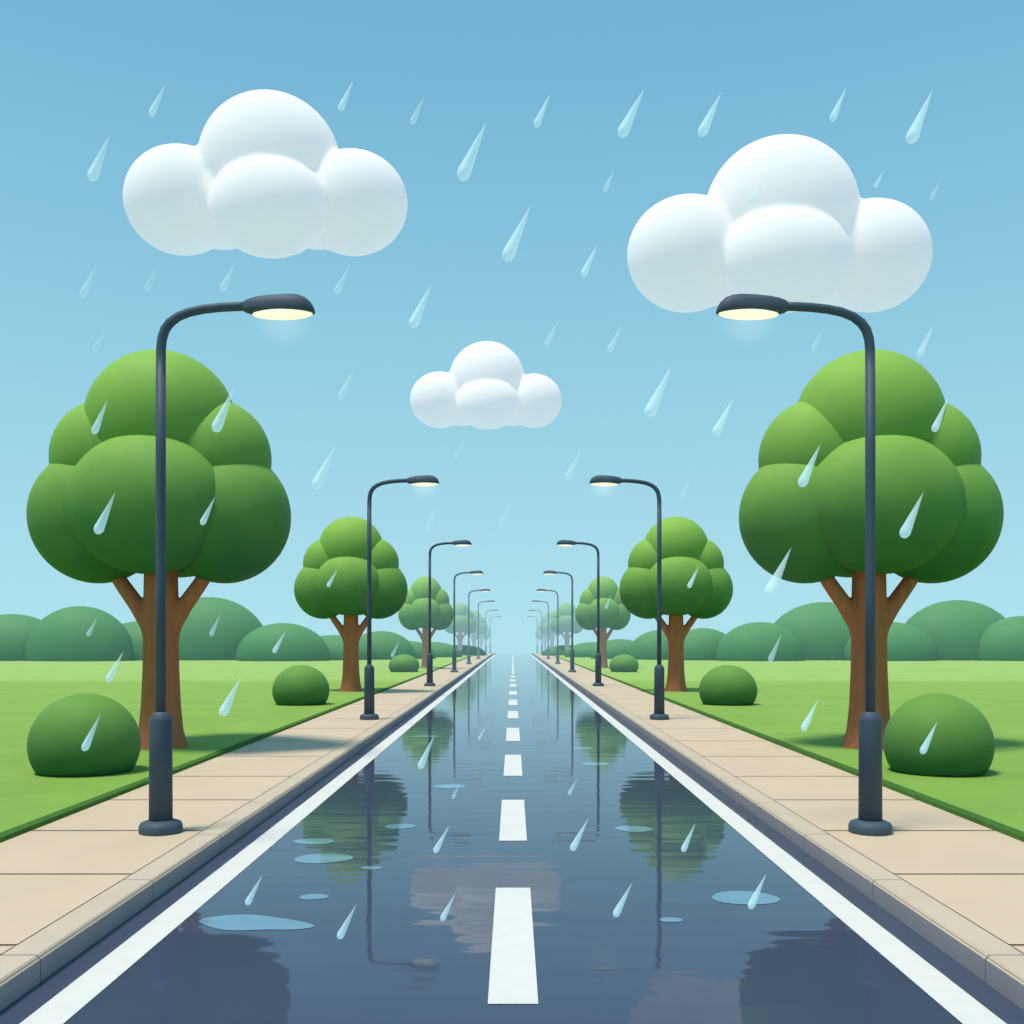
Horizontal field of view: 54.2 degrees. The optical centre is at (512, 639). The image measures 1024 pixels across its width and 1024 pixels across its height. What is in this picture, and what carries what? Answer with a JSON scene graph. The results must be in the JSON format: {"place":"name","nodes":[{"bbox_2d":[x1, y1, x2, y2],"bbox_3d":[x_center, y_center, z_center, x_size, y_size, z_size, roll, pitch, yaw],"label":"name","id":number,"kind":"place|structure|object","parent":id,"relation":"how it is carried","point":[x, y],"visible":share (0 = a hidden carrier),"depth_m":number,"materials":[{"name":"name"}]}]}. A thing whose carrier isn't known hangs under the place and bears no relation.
{"place":"outdoors","nodes":[
{"label":"outdoors","id":0,"kind":"place"},
{"bbox_2d":[87,175,95,181],"bbox_3d":[-2.215,-2.585,5.364,0.057,0.267,0.057,22,0,0],"label":"raindrop","id":1,"kind":"object","parent":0,"point":[90,178],"visible":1,"depth_m":5.35,"materials":[{"name":"clear liquid"}]},
{"bbox_2d":[0,655,472,842],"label":"lawn","id":2,"kind":"structure","parent":0,"point":[239,694],"depth_m":33.43,"materials":[{"name":"green plant"}]},
{"bbox_2d":[0,614,40,660],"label":"distant bush","id":3,"kind":"object","parent":2,"relation":"on","point":[16,630],"visible":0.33,"depth_m":109.73,"materials":[{"name":"green plant"}]},
{"bbox_2d":[25,606,132,660],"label":"distant bush","id":4,"kind":"object","parent":2,"relation":"on","point":[79,633],"visible":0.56,"depth_m":108.18,"materials":[{"name":"green plant"}]},
{"bbox_2d":[27,693,140,776],"bbox_3d":[-7.447,1.624,17.400,1.840,1.388,1.748,0,0,0],"label":"bush","id":5,"kind":"object","parent":2,"relation":"on","point":[104,731],"visible":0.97,"depth_m":16.76,"materials":[{"name":"green plant"}]},
{"bbox_2d":[122,621,142,660],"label":"distant bush","id":6,"kind":"object","parent":2,"relation":"on","point":[133,629],"visible":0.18,"depth_m":111.81,"materials":[{"name":"green plant"}]},
{"bbox_2d":[26,349,290,749],"bbox_3d":[-7.533,-1.853,21.400,4.582,8.646,4.543,0,0,45],"label":"tree","id":7,"kind":"object","parent":2,"relation":"on","point":[224,485],"visible":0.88,"depth_m":20.38,"materials":[{"name":"green plant"}]},
{"bbox_2d":[179,597,262,659],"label":"distant bush","id":8,"kind":"object","parent":2,"relation":"on","point":[214,628],"visible":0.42,"depth_m":113.11,"materials":[{"name":"green plant"}]},
{"bbox_2d":[236,623,329,660],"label":"distant bush","id":9,"kind":"object","parent":2,"relation":"on","point":[289,642],"visible":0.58,"depth_m":108.51,"materials":[{"name":"green plant"}]},
{"bbox_2d":[272,665,328,705],"bbox_3d":[-7.547,1.604,35.600,2.000,1.428,1.900,0,0,0],"label":"bush","id":10,"kind":"object","parent":2,"relation":"on","point":[301,685],"visible":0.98,"depth_m":34.89,"materials":[{"name":"green plant"}]},
{"bbox_2d":[320,635,374,659],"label":"distant bush","id":11,"kind":"object","parent":2,"relation":"on","point":[334,643],"visible":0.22,"depth_m":113.78,"materials":[{"name":"green plant"}]},
{"bbox_2d":[294,516,407,691],"bbox_3d":[-7.274,-1.540,44.900,4.216,7.997,4.179,0,0,-45],"label":"tree","id":12,"kind":"object","parent":2,"relation":"on","point":[335,558],"visible":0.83,"depth_m":43.98,"materials":[{"name":"green plant"}]},
{"bbox_2d":[360,631,415,659],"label":"distant bush","id":13,"kind":"object","parent":2,"relation":"on","point":[386,645],"visible":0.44,"depth_m":117.03,"materials":[{"name":"green plant"}]},
{"bbox_2d":[389,654,418,671],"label":"bush","id":14,"kind":"object","parent":2,"relation":"on","point":[403,663],"visible":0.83,"depth_m":71.22,"materials":[{"name":"green plant"}]},
{"bbox_2d":[409,641,435,658],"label":"distant bush","id":15,"kind":"object","parent":2,"relation":"on","point":[417,646],"visible":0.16,"depth_m":121.53,"materials":[{"name":"green plant"}]},
{"bbox_2d":[398,576,452,667],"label":"tree","id":16,"kind":"object","parent":2,"relation":"on","point":[413,613],"visible":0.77,"depth_m":80.98,"materials":[{"name":"green plant"}]},
{"bbox_2d":[431,642,461,656],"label":"distant bush","id":17,"kind":"object","parent":2,"relation":"on","point":[440,649],"visible":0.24,"depth_m":133.15,"materials":[{"name":"green plant"}]},
{"bbox_2d":[444,603,476,650],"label":"tree","id":18,"kind":"object","parent":2,"relation":"on","point":[461,617],"visible":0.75,"depth_m":149.03,"materials":[{"name":"green plant"}]},
{"bbox_2d":[455,645,485,655],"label":"distant bush","id":19,"kind":"object","parent":2,"relation":"on","point":[473,650],"visible":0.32,"depth_m":150.30,"materials":[{"name":"green plant"}]},
{"bbox_2d":[463,610,486,646],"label":"tree","id":20,"kind":"object","parent":2,"relation":"on","point":[481,627],"visible":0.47,"depth_m":192.23,"materials":[{"name":"green plant"}]},
{"bbox_2d":[476,623,489,648],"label":"tree","id":21,"kind":"object","parent":2,"relation":"on","point":[481,637],"visible":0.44,"depth_m":231.40,"materials":[{"name":"green plant"}]},
{"bbox_2d":[0,653,490,954],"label":"pavement","id":22,"kind":"structure","parent":0,"point":[52,872],"depth_m":12.88,"materials":[{"name":"beige concrete"}]},
{"bbox_2d":[138,294,314,835],"bbox_3d":[-3.424,-0.937,12.220,2.271,6.573,0.840,0,0,0],"label":"street lamp","id":23,"kind":"object","parent":22,"relation":"on","point":[161,821],"visible":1,"depth_m":12.16,"materials":[{"name":"metal"}]},
{"bbox_2d":[360,475,438,719],"bbox_3d":[-3.286,-1.265,29.600,2.498,7.231,0.924,0,0,0],"label":"street lamp","id":24,"kind":"object","parent":22,"relation":"on","point":[369,706],"visible":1,"depth_m":29.54,"materials":[{"name":"metal"}]},
{"bbox_2d":[424,540,471,685],"bbox_3d":[-3.320,-1.378,51.000,2.427,7.455,0.581,0,0,0],"label":"street lamp","id":25,"kind":"object","parent":22,"relation":"on","point":[429,654],"visible":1,"depth_m":50.93,"materials":[{"name":"metal"}]},
{"bbox_2d":[450,570,483,671],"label":"street lamp","id":26,"kind":"object","parent":22,"relation":"on","point":[477,572],"visible":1,"depth_m":72.73,"materials":[{"name":"metal"}]},
{"bbox_2d":[466,589,489,663],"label":"street lamp","id":27,"kind":"object","parent":22,"relation":"on","point":[468,648],"visible":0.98,"depth_m":97.41,"materials":[{"name":"metal"}]},
{"bbox_2d":[476,600,494,658],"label":"street lamp","id":28,"kind":"object","parent":22,"relation":"on","point":[478,647],"visible":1,"depth_m":123.94,"materials":[{"name":"metal"}]},
{"bbox_2d":[485,610,498,654],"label":"street lamp","id":29,"kind":"object","parent":22,"relation":"on","point":[485,630],"visible":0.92,"depth_m":157.96,"materials":[{"name":"metal"}]},
{"bbox_2d":[489,616,500,652],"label":"street lamp","id":30,"kind":"object","parent":22,"relation":"on","point":[490,631],"visible":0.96,"depth_m":187.95,"materials":[{"name":"metal"}]},
{"bbox_2d":[123,89,407,258],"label":"cloud","id":31,"kind":"structure","parent":0,"point":[269,174],"depth_m":404.57,"materials":[{"name":"white"}]},
{"bbox_2d":[457,173,467,180],"bbox_3d":[-0.228,-2.828,5.784,0.078,0.368,0.078,24,0,0],"label":"raindrop","id":32,"kind":"object","parent":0,"point":[462,177],"visible":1,"depth_m":5.77,"materials":[{"name":"clear liquid"}]},
{"bbox_2d":[410,341,561,429],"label":"cloud","id":33,"kind":"structure","parent":0,"point":[488,385],"depth_m":509.84,"materials":[{"name":"white"}]},
{"bbox_2d":[502,254,511,261],"bbox_3d":[0.029,-2.350,5.780,0.074,0.349,0.074,24,0,0],"label":"raindrop","id":34,"kind":"object","parent":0,"point":[507,258],"visible":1,"depth_m":5.76,"materials":[{"name":"clear liquid"}]},
{"bbox_2d":[0,654,1023,1023],"bbox_3d":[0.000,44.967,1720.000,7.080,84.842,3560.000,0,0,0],"label":"road","id":35,"kind":"structure","parent":0,"point":[516,892],"depth_m":9.36,"materials":[{"name":"grey asphalt"}]},
{"bbox_2d":[0,653,494,1010],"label":"kerb","id":36,"kind":"structure","parent":35,"relation":"on","point":[30,963],"depth_m":9.88,"materials":[{"name":"concrete"}]},
{"bbox_2d":[199,914,313,929],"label":"puddle","id":37,"kind":"object","parent":35,"relation":"on","point":[242,922],"visible":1,"depth_m":8.98,"materials":[{"name":"liquid"}]},
{"bbox_2d":[293,838,333,843],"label":"puddle","id":38,"kind":"object","parent":35,"relation":"on","point":[314,841],"visible":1,"depth_m":12.64,"materials":[{"name":"liquid"}]},
{"bbox_2d":[299,894,328,899],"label":"puddle","id":39,"kind":"object","parent":35,"relation":"on","point":[313,896],"visible":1,"depth_m":9.93,"materials":[{"name":"liquid"}]},
{"bbox_2d":[294,854,352,862],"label":"puddle","id":40,"kind":"object","parent":35,"relation":"on","point":[319,858],"visible":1,"depth_m":11.65,"materials":[{"name":"liquid"}]},
{"bbox_2d":[361,866,381,868],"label":"puddle","id":41,"kind":"object","parent":35,"relation":"on","point":[371,867],"visible":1,"depth_m":11.19,"materials":[{"name":"liquid"}]},
{"bbox_2d":[385,824,415,828],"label":"puddle","id":42,"kind":"object","parent":35,"relation":"on","point":[396,826],"visible":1,"depth_m":13.65,"materials":[{"name":"liquid"}]},
{"bbox_2d":[409,735,440,736],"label":"puddle","id":43,"kind":"object","parent":35,"relation":"on","point":[425,736],"visible":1,"depth_m":26.39,"materials":[{"name":"liquid"}]},
{"bbox_2d":[433,784,465,787],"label":"puddle","id":44,"kind":"object","parent":35,"relation":"on","point":[450,786],"visible":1,"depth_m":17.38,"materials":[{"name":"liquid"}]},
{"bbox_2d":[573,747,593,749],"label":"puddle","id":45,"kind":"object","parent":35,"relation":"on","point":[582,748],"visible":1,"depth_m":23.47,"materials":[{"name":"liquid"}]},
{"bbox_2d":[581,762,608,765],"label":"puddle","id":46,"kind":"object","parent":35,"relation":"on","point":[594,763],"visible":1,"depth_m":20.62,"materials":[{"name":"liquid"}]},
{"bbox_2d":[615,826,652,831],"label":"puddle","id":47,"kind":"object","parent":35,"relation":"on","point":[634,828],"visible":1,"depth_m":13.51,"materials":[{"name":"liquid"}]},
{"bbox_2d":[660,917,682,921],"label":"puddle","id":48,"kind":"object","parent":35,"relation":"on","point":[669,919],"visible":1,"depth_m":9.11,"materials":[{"name":"liquid"}]},
{"bbox_2d":[712,891,779,903],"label":"puddle","id":49,"kind":"object","parent":35,"relation":"on","point":[741,897],"visible":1,"depth_m":9.89,"materials":[{"name":"liquid"}]},
{"bbox_2d":[531,653,1023,1009],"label":"kerb","id":50,"kind":"structure","parent":35,"relation":"on","point":[994,962],"depth_m":9.92,"materials":[{"name":"concrete"}]},
{"bbox_2d":[0,0,1023,653],"label":"sky","id":51,"kind":"structure","parent":0,"point":[438,90],"materials":[{"name":"blue"}]},
{"bbox_2d":[618,130,626,137],"bbox_3d":[0.655,-2.891,5.480,0.063,0.299,0.063,26,0,0],"label":"raindrop","id":52,"kind":"object","parent":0,"point":[621,134],"visible":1,"depth_m":5.47,"materials":[{"name":"clear liquid"}]},
{"bbox_2d":[644,411,653,416],"bbox_3d":[0.780,-1.324,5.328,0.064,0.300,0.064,25,0,0],"label":"raindrop","id":53,"kind":"object","parent":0,"point":[648,414],"visible":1,"depth_m":5.31,"materials":[{"name":"clear liquid"}]},
{"bbox_2d":[698,130,705,136],"bbox_3d":[1.157,-3.075,5.845,0.060,0.285,0.060,25,0,0],"label":"raindrop","id":54,"kind":"object","parent":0,"point":[701,133],"visible":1,"depth_m":5.83,"materials":[{"name":"clear liquid"}]},
{"bbox_2d":[764,592,773,596],"bbox_3d":[1.441,-0.368,5.407,0.064,0.300,0.064,26,0,0],"label":"raindrop","id":55,"kind":"object","parent":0,"point":[767,594],"visible":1,"depth_m":5.39,"materials":[{"name":"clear liquid"}]},
{"bbox_2d":[535,653,1023,953],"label":"pavement","id":56,"kind":"structure","parent":0,"point":[971,871],"depth_m":12.95,"materials":[{"name":"beige concrete"}]},
{"bbox_2d":[527,616,537,652],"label":"street lamp","id":57,"kind":"object","parent":56,"relation":"on","point":[537,631],"visible":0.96,"depth_m":187.95,"materials":[{"name":"metal"}]},
{"bbox_2d":[529,610,542,654],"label":"street lamp","id":58,"kind":"object","parent":56,"relation":"on","point":[541,630],"visible":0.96,"depth_m":157.96,"materials":[{"name":"metal"}]},
{"bbox_2d":[532,600,550,658],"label":"street lamp","id":59,"kind":"object","parent":56,"relation":"on","point":[548,647],"visible":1,"depth_m":123.94,"materials":[{"name":"metal"}]},
{"bbox_2d":[536,589,560,663],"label":"street lamp","id":60,"kind":"object","parent":56,"relation":"on","point":[557,648],"visible":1,"depth_m":97.42,"materials":[{"name":"metal"}]},
{"bbox_2d":[543,570,575,671],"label":"street lamp","id":61,"kind":"object","parent":56,"relation":"on","point":[548,572],"visible":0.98,"depth_m":72.73,"materials":[{"name":"metal"}]},
{"bbox_2d":[556,540,603,685],"bbox_3d":[3.427,-1.378,51.000,2.427,7.455,0.581,0,0,0],"label":"street lamp","id":62,"kind":"object","parent":56,"relation":"on","point":[598,654],"visible":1,"depth_m":50.93,"materials":[{"name":"metal"}]},
{"bbox_2d":[589,475,668,719],"bbox_3d":[3.363,-1.265,29.600,2.498,7.231,0.924,0,0,0],"label":"street lamp","id":63,"kind":"object","parent":56,"relation":"on","point":[659,703],"visible":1,"depth_m":29.54,"materials":[{"name":"metal"}]},
{"bbox_2d":[716,294,892,835],"bbox_3d":[3.487,-0.937,12.220,2.271,6.573,0.840,0,0,0],"label":"street lamp","id":64,"kind":"object","parent":56,"relation":"on","point":[869,821],"visible":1,"depth_m":12.16,"materials":[{"name":"metal"}]},
{"bbox_2d":[627,134,932,312],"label":"cloud","id":65,"kind":"structure","parent":0,"point":[792,218],"depth_m":412.68,"materials":[{"name":"white"}]},
{"bbox_2d":[553,655,1023,841],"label":"lawn","id":66,"kind":"structure","parent":0,"point":[810,697],"depth_m":33.43,"materials":[{"name":"green plant"}]},
{"bbox_2d":[535,621,549,649],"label":"tree","id":67,"kind":"object","parent":66,"relation":"on","point":[544,637],"visible":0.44,"depth_m":231.41,"materials":[{"name":"green plant"}]},
{"bbox_2d":[539,610,560,646],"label":"tree","id":68,"kind":"object","parent":66,"relation":"on","point":[545,627],"visible":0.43,"depth_m":192.18,"materials":[{"name":"green plant"}]},
{"bbox_2d":[542,645,573,655],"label":"distant bush","id":69,"kind":"object","parent":66,"relation":"on","point":[562,650],"visible":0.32,"depth_m":150.27,"materials":[{"name":"green plant"}]},
{"bbox_2d":[550,603,582,650],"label":"tree","id":70,"kind":"object","parent":66,"relation":"on","point":[564,617],"visible":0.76,"depth_m":149.05,"materials":[{"name":"green plant"}]},
{"bbox_2d":[565,642,596,656],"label":"distant bush","id":71,"kind":"object","parent":66,"relation":"on","point":[585,649],"visible":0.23,"depth_m":133.16,"materials":[{"name":"green plant"}]},
{"bbox_2d":[575,576,630,667],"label":"tree","id":72,"kind":"object","parent":66,"relation":"on","point":[615,613],"visible":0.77,"depth_m":80.98,"materials":[{"name":"green plant"}]},
{"bbox_2d":[591,639,632,658],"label":"distant bush","id":73,"kind":"object","parent":66,"relation":"on","point":[615,647],"visible":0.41,"depth_m":121.17,"materials":[{"name":"green plant"}]},
{"bbox_2d":[609,654,638,671],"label":"bush","id":74,"kind":"object","parent":66,"relation":"on","point":[623,663],"visible":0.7,"depth_m":71.25,"materials":[{"name":"green plant"}]},
{"bbox_2d":[627,630,667,659],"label":"distant bush","id":75,"kind":"object","parent":66,"relation":"on","point":[643,646],"visible":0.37,"depth_m":116.10,"materials":[{"name":"green plant"}]},
{"bbox_2d":[619,516,732,691],"bbox_3d":[7.319,-1.540,44.900,4.216,7.997,4.179,0,0,-45],"label":"tree","id":76,"kind":"object","parent":66,"relation":"on","point":[692,557],"visible":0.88,"depth_m":43.98,"materials":[{"name":"green plant"}]},
{"bbox_2d":[667,628,725,659],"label":"distant bush","id":77,"kind":"object","parent":66,"relation":"on","point":[701,643],"visible":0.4,"depth_m":112.76,"materials":[{"name":"green plant"}]},
{"bbox_2d":[699,665,756,705],"bbox_3d":[7.654,1.604,35.600,2.040,1.428,1.938,0,0,0],"label":"bush","id":78,"kind":"object","parent":66,"relation":"on","point":[727,685],"visible":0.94,"depth_m":34.87,"materials":[{"name":"green plant"}]},
{"bbox_2d":[716,622,804,660],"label":"distant bush","id":79,"kind":"object","parent":66,"relation":"on","point":[759,641],"visible":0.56,"depth_m":108.61,"materials":[{"name":"green plant"}]},
{"bbox_2d":[774,602,850,659],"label":"distant bush","id":80,"kind":"object","parent":66,"relation":"on","point":[820,630],"visible":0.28,"depth_m":113.12,"materials":[{"name":"green plant"}]},
{"bbox_2d":[739,349,1003,749],"bbox_3d":[7.618,-1.853,21.400,4.582,8.646,4.543,0,0,45],"label":"tree","id":81,"kind":"object","parent":66,"relation":"on","point":[939,502],"visible":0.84,"depth_m":20.38,"materials":[{"name":"green plant"}]},
{"bbox_2d":[843,622,937,660],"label":"distant bush","id":82,"kind":"object","parent":66,"relation":"on","point":[906,642],"visible":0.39,"depth_m":109.20,"materials":[{"name":"green plant"}]},
{"bbox_2d":[883,693,994,776],"bbox_3d":[7.395,1.624,17.400,1.800,1.388,1.710,0,0,0],"label":"bush","id":83,"kind":"object","parent":66,"relation":"on","point":[950,735],"visible":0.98,"depth_m":16.77,"materials":[{"name":"green plant"}]},
{"bbox_2d":[905,600,1004,660],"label":"distant bush","id":84,"kind":"object","parent":66,"relation":"on","point":[953,630],"visible":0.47,"depth_m":112.44,"materials":[{"name":"green plant"}]},
{"bbox_2d":[978,616,1023,660],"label":"distant bush","id":85,"kind":"object","parent":66,"relation":"on","point":[1002,640],"visible":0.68,"depth_m":109.81,"materials":[{"name":"green plant"}]},
{"bbox_2d":[899,533,907,537],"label":"raindrop","id":86,"kind":"object","parent":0,"point":[902,535],"visible":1,"depth_m":5.88,"materials":[{"name":"clear liquid"}]},
{"bbox_2d":[906,136,915,143],"bbox_3d":[2.378,-3.052,5.829,0.071,0.337,0.071,23,0,0],"label":"raindrop","id":87,"kind":"object","parent":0,"point":[910,140],"visible":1,"depth_m":5.82,"materials":[{"name":"clear liquid"}]}
]}

